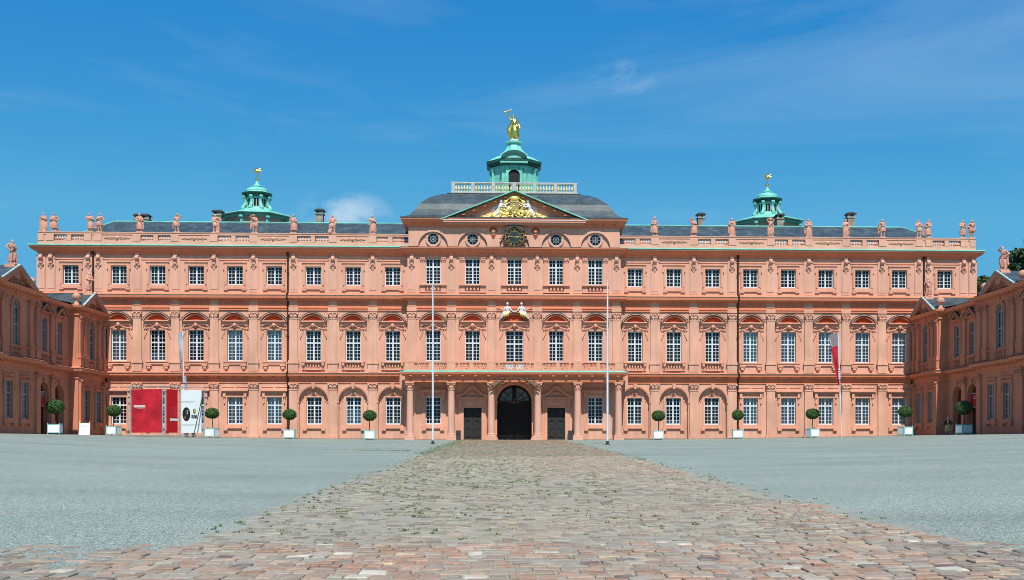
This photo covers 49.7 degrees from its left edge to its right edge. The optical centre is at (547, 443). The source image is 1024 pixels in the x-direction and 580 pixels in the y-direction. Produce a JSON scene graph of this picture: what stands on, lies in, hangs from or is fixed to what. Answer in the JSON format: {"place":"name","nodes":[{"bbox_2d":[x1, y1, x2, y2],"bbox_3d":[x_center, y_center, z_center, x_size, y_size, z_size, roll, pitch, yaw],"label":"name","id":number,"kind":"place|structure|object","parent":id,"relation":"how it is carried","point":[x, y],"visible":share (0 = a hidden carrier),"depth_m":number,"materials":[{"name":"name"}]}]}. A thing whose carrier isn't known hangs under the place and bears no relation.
{"place":"outdoors","nodes":[
{"label":"outdoors","id":0,"kind":"place"},
{"bbox_2d":[0,433,1023,579],"bbox_3d":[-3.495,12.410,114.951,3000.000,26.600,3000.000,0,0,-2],"label":"gravel court","id":1,"kind":"object","parent":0,"point":[90,493],"visible":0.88,"depth_m":27.80,"materials":[{"name":"grey gravel"}]},
{"bbox_2d":[45,399,64,434],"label":"topiary tree","id":2,"kind":"object","parent":1,"relation":"on","point":[54,406],"visible":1,"depth_m":98.32,"materials":[{"name":"green plant"}]},
{"bbox_2d":[0,264,109,434],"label":"palace wing","id":3,"kind":"structure","parent":1,"relation":"on","point":[53,346],"depth_m":101.43,"materials":[{"name":"paint"}]},
{"bbox_2d":[2,373,15,424],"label":"window","id":4,"kind":"structure","parent":3,"relation":"in","point":[6,418],"depth_m":91.50,"materials":[{"name":"grey paint"}]},
{"bbox_2d":[4,240,19,278],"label":"statue","id":5,"kind":"object","parent":3,"relation":"on","point":[12,256],"visible":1,"depth_m":92.10,"materials":[{"name":"stone"}]},
{"bbox_2d":[10,291,22,347],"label":"window","id":6,"kind":"structure","parent":3,"relation":"in","point":[14,308],"depth_m":92.87,"materials":[{"name":"grey paint"}]},
{"bbox_2d":[19,375,31,425],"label":"window","id":7,"kind":"structure","parent":3,"relation":"in","point":[22,386],"depth_m":94.52,"materials":[{"name":"grey paint"}]},
{"bbox_2d":[40,302,53,353],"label":"window","id":8,"kind":"structure","parent":3,"relation":"in","point":[46,306],"depth_m":100.74,"materials":[{"name":"grey paint"}]},
{"bbox_2d":[55,306,68,356],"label":"window","id":9,"kind":"structure","parent":3,"relation":"in","point":[58,318],"depth_m":104.11,"materials":[{"name":"grey paint"}]},
{"bbox_2d":[84,384,91,427],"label":"window","id":10,"kind":"structure","parent":3,"relation":"in","point":[85,389],"depth_m":108.84,"materials":[{"name":"grey paint"}]},
{"bbox_2d":[83,272,95,304],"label":"statue","id":11,"kind":"object","parent":3,"relation":"on","point":[88,280],"visible":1,"depth_m":109.06,"materials":[{"name":"stone"}]},
{"bbox_2d":[88,314,95,361],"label":"window","id":12,"kind":"structure","parent":3,"relation":"in","point":[89,324],"depth_m":109.80,"materials":[{"name":"grey paint"}]},
{"bbox_2d":[94,386,103,428],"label":"window","id":13,"kind":"structure","parent":3,"relation":"in","point":[96,394],"depth_m":111.56,"materials":[{"name":"grey paint"}]},
{"bbox_2d":[106,405,121,435],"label":"topiary tree","id":14,"kind":"object","parent":1,"relation":"on","point":[113,411],"visible":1,"depth_m":107.78,"materials":[{"name":"green plant"}]},
{"bbox_2d":[127,385,204,436],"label":"exhibition stand","id":15,"kind":"object","parent":1,"relation":"on","point":[146,410],"visible":0.99,"depth_m":104.39,"materials":[{"name":"red metal"}]},
{"bbox_2d":[178,331,188,436],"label":"banner flag","id":16,"kind":"object","parent":1,"relation":"on","point":[181,351],"visible":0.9,"depth_m":108.09,"materials":[{"name":"fabric"}]},
{"bbox_2d":[205,407,219,437],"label":"topiary tree","id":17,"kind":"object","parent":1,"relation":"on","point":[211,413],"visible":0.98,"depth_m":109.96,"materials":[{"name":"green plant"}]},
{"bbox_2d":[282,409,296,438],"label":"topiary tree","id":18,"kind":"object","parent":1,"relation":"on","point":[289,414],"visible":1,"depth_m":110.41,"materials":[{"name":"green plant"}]},
{"bbox_2d":[363,410,376,439],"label":"topiary tree","id":19,"kind":"object","parent":1,"relation":"on","point":[369,415],"visible":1,"depth_m":110.71,"materials":[{"name":"green plant"}]},
{"bbox_2d":[430,284,448,443],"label":"flagpole","id":20,"kind":"object","parent":1,"relation":"on","point":[432,441],"visible":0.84,"depth_m":88.46,"materials":[{"name":"metal"}]},
{"bbox_2d":[27,140,985,439],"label":"palace","id":21,"kind":"structure","parent":1,"relation":"on","point":[319,330],"depth_m":114.56,"materials":[{"name":"pink paint"}]},
{"bbox_2d":[55,258,84,288],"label":"window","id":22,"kind":"structure","parent":21,"relation":"in","point":[72,274],"depth_m":113.18,"materials":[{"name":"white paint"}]},
{"bbox_2d":[106,386,129,429],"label":"window","id":23,"kind":"structure","parent":21,"relation":"in","point":[118,422],"depth_m":113.29,"materials":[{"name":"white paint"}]},
{"bbox_2d":[104,311,132,368],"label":"window","id":24,"kind":"structure","parent":21,"relation":"in","point":[121,337],"depth_m":113.32,"materials":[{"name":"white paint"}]},
{"bbox_2d":[107,259,132,289],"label":"window","id":25,"kind":"structure","parent":21,"relation":"in","point":[120,274],"depth_m":113.40,"materials":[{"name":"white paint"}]},
{"bbox_2d":[142,311,170,368],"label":"window","id":26,"kind":"structure","parent":21,"relation":"in","point":[156,318],"depth_m":113.43,"materials":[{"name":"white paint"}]},
{"bbox_2d":[141,259,171,289],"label":"window","id":27,"kind":"structure","parent":21,"relation":"in","point":[159,269],"depth_m":113.48,"materials":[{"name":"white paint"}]},
{"bbox_2d":[180,259,209,289],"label":"window","id":28,"kind":"structure","parent":21,"relation":"in","point":[197,269],"depth_m":113.62,"materials":[{"name":"white paint"}]},
{"bbox_2d":[181,311,209,368],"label":"window","id":29,"kind":"structure","parent":21,"relation":"in","point":[198,337],"depth_m":113.62,"materials":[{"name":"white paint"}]},
{"bbox_2d":[182,386,209,427],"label":"window","id":30,"kind":"structure","parent":21,"relation":"in","point":[206,390],"depth_m":113.65,"materials":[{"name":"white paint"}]},
{"bbox_2d":[220,386,248,430],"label":"window","id":31,"kind":"structure","parent":21,"relation":"in","point":[237,404],"depth_m":113.84,"materials":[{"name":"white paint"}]},
{"bbox_2d":[220,311,248,368],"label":"window","id":32,"kind":"structure","parent":21,"relation":"in","point":[237,338],"depth_m":113.76,"materials":[{"name":"white paint"}]},
{"bbox_2d":[218,259,250,289],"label":"window","id":33,"kind":"structure","parent":21,"relation":"in","point":[236,275],"depth_m":113.79,"materials":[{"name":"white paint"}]},
{"bbox_2d":[223,166,291,221],"bbox_3d":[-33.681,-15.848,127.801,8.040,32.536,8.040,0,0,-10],"label":"cupola","id":34,"kind":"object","parent":21,"relation":"on","point":[257,199],"depth_m":126.18,"materials":[{"name":"green metal"}]},
{"bbox_2d":[258,259,286,290],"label":"window","id":35,"kind":"structure","parent":21,"relation":"in","point":[275,275],"depth_m":113.93,"materials":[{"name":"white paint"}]},
{"bbox_2d":[260,389,287,430],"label":"window","id":36,"kind":"structure","parent":21,"relation":"in","point":[273,406],"depth_m":113.98,"materials":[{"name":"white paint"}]},
{"bbox_2d":[260,312,287,368],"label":"window","id":37,"kind":"structure","parent":21,"relation":"in","point":[273,340],"depth_m":113.90,"materials":[{"name":"white paint"}]},
{"bbox_2d":[299,312,326,369],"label":"window","id":38,"kind":"structure","parent":21,"relation":"in","point":[313,343],"depth_m":114.07,"materials":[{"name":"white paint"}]},
{"bbox_2d":[302,391,325,430],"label":"window","id":39,"kind":"structure","parent":21,"relation":"in","point":[306,421],"depth_m":114.54,"materials":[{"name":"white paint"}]},
{"bbox_2d":[298,260,329,290],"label":"window","id":40,"kind":"structure","parent":21,"relation":"in","point":[313,272],"depth_m":114.09,"materials":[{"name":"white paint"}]},
{"bbox_2d":[338,312,366,369],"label":"window","id":41,"kind":"structure","parent":21,"relation":"in","point":[352,342],"depth_m":114.23,"materials":[{"name":"white paint"}]},
{"bbox_2d":[337,260,368,290],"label":"window","id":42,"kind":"structure","parent":21,"relation":"in","point":[354,270],"depth_m":114.26,"materials":[{"name":"white paint"}]},
{"bbox_2d":[342,391,365,430],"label":"window","id":43,"kind":"structure","parent":21,"relation":"in","point":[353,415],"depth_m":114.93,"materials":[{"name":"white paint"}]},
{"bbox_2d":[376,260,406,290],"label":"window","id":44,"kind":"structure","parent":21,"relation":"in","point":[392,276],"depth_m":114.40,"materials":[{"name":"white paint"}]},
{"bbox_2d":[378,312,405,369],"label":"window","id":45,"kind":"structure","parent":21,"relation":"in","point":[392,340],"depth_m":114.37,"materials":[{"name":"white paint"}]},
{"bbox_2d":[381,391,404,430],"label":"window","id":46,"kind":"structure","parent":21,"relation":"in","point":[385,401],"depth_m":114.85,"materials":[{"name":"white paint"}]},
{"bbox_2d":[419,389,446,430],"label":"window","id":47,"kind":"structure","parent":21,"relation":"in","point":[439,400],"depth_m":114.12,"materials":[{"name":"white paint"}]},
{"bbox_2d":[419,312,446,368],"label":"window","id":48,"kind":"structure","parent":21,"relation":"in","point":[439,336],"depth_m":114.07,"materials":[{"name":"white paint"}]},
{"bbox_2d":[419,257,446,292],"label":"window","id":49,"kind":"structure","parent":21,"relation":"in","point":[435,269],"depth_m":114.09,"materials":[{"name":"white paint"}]},
{"bbox_2d":[425,232,440,245],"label":"round window","id":50,"kind":"structure","parent":21,"relation":"in","point":[432,238],"depth_m":114.29,"materials":[{"name":"pink stone"}]},
{"bbox_2d":[456,385,487,439],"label":"door","id":51,"kind":"structure","parent":21,"relation":"in","point":[472,410],"depth_m":114.26,"materials":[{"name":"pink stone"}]},
{"bbox_2d":[459,312,485,368],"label":"window","id":52,"kind":"structure","parent":21,"relation":"in","point":[472,342],"depth_m":114.23,"materials":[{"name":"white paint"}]},
{"bbox_2d":[459,257,485,292],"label":"window","id":53,"kind":"structure","parent":21,"relation":"in","point":[472,271],"depth_m":114.23,"materials":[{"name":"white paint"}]},
{"bbox_2d":[465,232,479,246],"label":"round window","id":54,"kind":"structure","parent":21,"relation":"in","point":[472,239],"depth_m":114.46,"materials":[{"name":"pink stone"}]},
{"bbox_2d":[504,109,520,139],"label":"golden statue","id":55,"kind":"object","parent":21,"relation":"on","point":[514,127],"visible":1,"depth_m":122.20,"materials":[{"name":"gold metal"}]},
{"bbox_2d":[499,311,529,368],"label":"window","id":56,"kind":"structure","parent":21,"relation":"in","point":[514,342],"depth_m":114.40,"materials":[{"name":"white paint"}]},
{"bbox_2d":[501,258,527,292],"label":"window","id":57,"kind":"structure","parent":21,"relation":"in","point":[514,272],"depth_m":114.40,"materials":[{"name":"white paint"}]},
{"bbox_2d":[548,233,563,246],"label":"round window","id":58,"kind":"structure","parent":21,"relation":"in","point":[555,239],"depth_m":114.79,"materials":[{"name":"pink stone"}]},
{"bbox_2d":[543,312,569,367],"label":"window","id":59,"kind":"structure","parent":21,"relation":"in","point":[555,340],"depth_m":114.54,"materials":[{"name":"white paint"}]},
{"bbox_2d":[543,258,569,292],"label":"window","id":60,"kind":"structure","parent":21,"relation":"in","point":[556,272],"depth_m":114.57,"materials":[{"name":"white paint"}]},
{"bbox_2d":[541,386,572,439],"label":"door","id":61,"kind":"structure","parent":21,"relation":"in","point":[556,410],"depth_m":114.60,"materials":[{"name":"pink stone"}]},
{"bbox_2d":[582,390,605,430],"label":"window","id":62,"kind":"structure","parent":21,"relation":"in","point":[594,405],"depth_m":114.79,"materials":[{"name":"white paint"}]},
{"bbox_2d":[582,312,608,368],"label":"window","id":63,"kind":"structure","parent":21,"relation":"in","point":[594,341],"depth_m":114.71,"materials":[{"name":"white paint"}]},
{"bbox_2d":[582,258,608,293],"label":"window","id":64,"kind":"structure","parent":21,"relation":"in","point":[595,272],"depth_m":114.74,"materials":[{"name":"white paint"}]},
{"bbox_2d":[588,233,602,246],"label":"round window","id":65,"kind":"structure","parent":21,"relation":"in","point":[594,239],"depth_m":114.93,"materials":[{"name":"pink stone"}]},
{"bbox_2d":[623,392,645,430],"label":"window","id":66,"kind":"structure","parent":21,"relation":"in","point":[628,425],"depth_m":115.83,"materials":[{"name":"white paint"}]},
{"bbox_2d":[622,313,648,370],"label":"window","id":67,"kind":"structure","parent":21,"relation":"in","point":[632,339],"depth_m":115.35,"materials":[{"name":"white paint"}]},
{"bbox_2d":[621,262,650,291],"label":"window","id":68,"kind":"structure","parent":21,"relation":"in","point":[633,275],"depth_m":115.38,"materials":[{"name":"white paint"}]},
{"bbox_2d":[662,392,684,430],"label":"window","id":69,"kind":"structure","parent":21,"relation":"in","point":[668,424],"depth_m":115.98,"materials":[{"name":"white paint"}]},
{"bbox_2d":[660,313,687,370],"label":"window","id":70,"kind":"structure","parent":21,"relation":"in","point":[673,341],"depth_m":115.49,"materials":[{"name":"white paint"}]},
{"bbox_2d":[659,262,688,292],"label":"window","id":71,"kind":"structure","parent":21,"relation":"in","point":[672,272],"depth_m":115.52,"materials":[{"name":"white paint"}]},
{"bbox_2d":[700,392,722,430],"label":"window","id":72,"kind":"structure","parent":21,"relation":"in","point":[711,406],"depth_m":116.37,"materials":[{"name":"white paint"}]},
{"bbox_2d":[699,314,726,370],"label":"window","id":73,"kind":"structure","parent":21,"relation":"in","point":[712,341],"depth_m":115.66,"materials":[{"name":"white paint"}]},
{"bbox_2d":[697,262,728,292],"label":"window","id":74,"kind":"structure","parent":21,"relation":"in","point":[712,275],"depth_m":115.69,"materials":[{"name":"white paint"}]},
{"bbox_2d":[738,387,764,430],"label":"window","id":75,"kind":"structure","parent":21,"relation":"in","point":[747,403],"depth_m":115.89,"materials":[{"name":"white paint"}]},
{"bbox_2d":[738,314,764,369],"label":"window","id":76,"kind":"structure","parent":21,"relation":"in","point":[747,339],"depth_m":115.83,"materials":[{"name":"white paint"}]},
{"bbox_2d":[739,263,765,292],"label":"window","id":77,"kind":"structure","parent":21,"relation":"in","point":[750,280],"depth_m":115.83,"materials":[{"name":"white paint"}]},
{"bbox_2d":[735,173,802,225],"bbox_3d":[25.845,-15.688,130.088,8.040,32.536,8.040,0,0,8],"label":"cupola","id":78,"kind":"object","parent":21,"relation":"on","point":[767,203],"depth_m":128.59,"materials":[{"name":"green metal"}]},
{"bbox_2d":[773,263,803,292],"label":"window","id":79,"kind":"structure","parent":21,"relation":"in","point":[786,278],"depth_m":116.00,"materials":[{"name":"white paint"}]},
{"bbox_2d":[775,390,802,430],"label":"window","id":80,"kind":"structure","parent":21,"relation":"in","point":[785,404],"depth_m":116.03,"materials":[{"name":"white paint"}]},
{"bbox_2d":[775,314,802,369],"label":"window","id":81,"kind":"structure","parent":21,"relation":"in","point":[785,339],"depth_m":115.98,"materials":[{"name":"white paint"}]},
{"bbox_2d":[813,390,839,430],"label":"window","id":82,"kind":"structure","parent":21,"relation":"in","point":[823,404],"depth_m":116.15,"materials":[{"name":"white paint"}]},
{"bbox_2d":[811,263,841,292],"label":"window","id":83,"kind":"structure","parent":21,"relation":"in","point":[825,274],"depth_m":116.20,"materials":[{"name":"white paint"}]},
{"bbox_2d":[813,314,840,369],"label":"window","id":84,"kind":"structure","parent":21,"relation":"in","point":[822,348],"depth_m":116.12,"materials":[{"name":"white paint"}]},
{"bbox_2d":[850,390,876,430],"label":"window","id":85,"kind":"structure","parent":21,"relation":"in","point":[859,404],"depth_m":116.32,"materials":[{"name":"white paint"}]},
{"bbox_2d":[850,314,877,369],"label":"window","id":86,"kind":"structure","parent":21,"relation":"in","point":[859,341],"depth_m":116.29,"materials":[{"name":"white paint"}]},
{"bbox_2d":[850,263,877,293],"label":"window","id":87,"kind":"structure","parent":21,"relation":"in","point":[860,274],"depth_m":116.29,"materials":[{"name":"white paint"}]},
{"bbox_2d":[887,390,911,430],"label":"window","id":88,"kind":"structure","parent":21,"relation":"in","point":[894,402],"depth_m":116.46,"materials":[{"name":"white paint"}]},
{"bbox_2d":[886,314,913,370],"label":"window","id":89,"kind":"structure","parent":21,"relation":"in","point":[896,339],"depth_m":116.43,"materials":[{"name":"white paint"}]},
{"bbox_2d":[886,263,913,293],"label":"window","id":90,"kind":"structure","parent":21,"relation":"in","point":[897,279],"depth_m":116.43,"materials":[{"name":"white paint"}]},
{"bbox_2d":[931,264,958,293],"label":"window","id":91,"kind":"structure","parent":21,"relation":"in","point":[942,278],"depth_m":116.63,"materials":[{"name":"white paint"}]},
{"bbox_2d":[605,281,620,444],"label":"flagpole","id":92,"kind":"object","parent":1,"relation":"on","point":[607,405],"visible":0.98,"depth_m":86.39,"materials":[{"name":"metal"}]},
{"bbox_2d":[651,410,665,439],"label":"topiary tree","id":93,"kind":"object","parent":1,"relation":"on","point":[658,415],"visible":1,"depth_m":111.81,"materials":[{"name":"green plant"}]},
{"bbox_2d":[732,409,743,438],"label":"topiary tree","id":94,"kind":"object","parent":1,"relation":"on","point":[737,414],"visible":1,"depth_m":112.15,"materials":[{"name":"green plant"}]},
{"bbox_2d":[805,408,819,437],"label":"topiary tree","id":95,"kind":"object","parent":1,"relation":"on","point":[812,414],"visible":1,"depth_m":112.30,"materials":[{"name":"green plant"}]},
{"bbox_2d":[829,333,841,436],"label":"banner flag","id":96,"kind":"object","parent":1,"relation":"on","point":[834,341],"visible":0.98,"depth_m":108.17,"materials":[{"name":"red fabric"}]},
{"bbox_2d":[897,406,912,435],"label":"topiary tree","id":97,"kind":"object","parent":1,"relation":"on","point":[905,411],"visible":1,"depth_m":111.07,"materials":[{"name":"green plant"}]},
{"bbox_2d":[954,400,973,434],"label":"topiary tree","id":98,"kind":"object","parent":1,"relation":"on","point":[964,407],"visible":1,"depth_m":101.31,"materials":[{"name":"green plant"}]},
{"bbox_2d":[908,270,1023,434],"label":"palace wing","id":99,"kind":"structure","parent":1,"relation":"on","point":[963,348],"depth_m":103.50,"materials":[{"name":"paint"}]},
{"bbox_2d":[914,388,923,428],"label":"window","id":100,"kind":"structure","parent":99,"relation":"in","point":[920,423],"depth_m":114.88,"materials":[{"name":"grey glass"}]},
{"bbox_2d":[921,318,929,364],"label":"window","id":101,"kind":"structure","parent":99,"relation":"in","point":[927,329],"depth_m":113.04,"materials":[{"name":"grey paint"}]},
{"bbox_2d":[921,277,933,308],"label":"statue","id":102,"kind":"object","parent":99,"relation":"on","point":[927,289],"visible":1,"depth_m":112.30,"materials":[{"name":"stone"}]},
{"bbox_2d":[925,386,932,428],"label":"window","id":103,"kind":"structure","parent":99,"relation":"in","point":[927,425],"depth_m":111.94,"materials":[{"name":"grey paint"}]},
{"bbox_2d":[948,311,961,358],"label":"window","id":104,"kind":"structure","parent":99,"relation":"in","point":[957,322],"depth_m":107.26,"materials":[{"name":"grey paint"}]},
{"bbox_2d":[963,306,975,356],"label":"window","id":105,"kind":"structure","parent":99,"relation":"in","point":[972,318],"depth_m":104.04,"materials":[{"name":"grey paint"}]},
{"bbox_2d":[984,378,996,426],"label":"window","id":106,"kind":"structure","parent":99,"relation":"in","point":[993,388],"depth_m":97.64,"materials":[{"name":"grey paint"}]},
{"bbox_2d":[993,296,1005,350],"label":"window","id":107,"kind":"structure","parent":99,"relation":"in","point":[1001,312],"depth_m":96.15,"materials":[{"name":"grey paint"}]},
{"bbox_2d":[995,246,1009,284],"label":"statue","id":108,"kind":"object","parent":99,"relation":"on","point":[1003,261],"visible":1,"depth_m":95.30,"materials":[{"name":"stone"}]},
{"bbox_2d":[1000,375,1012,425],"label":"window","id":109,"kind":"structure","parent":99,"relation":"in","point":[1008,386],"depth_m":94.66,"materials":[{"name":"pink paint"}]},
{"bbox_2d":[1003,241,1023,270],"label":"tree","id":110,"kind":"object","parent":1,"relation":"on","point":[1016,255],"visible":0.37,"depth_m":123.88,"materials":[{"name":"green plant"}]},
{"bbox_2d":[0,440,1023,579],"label":"cobbled path","id":111,"kind":"structure","parent":0,"point":[912,563],"depth_m":14.74,"materials":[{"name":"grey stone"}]},
{"bbox_2d":[0,0,1023,285],"label":"sky","id":112,"kind":"structure","parent":0,"point":[901,113],"materials":[{"name":"blue"}]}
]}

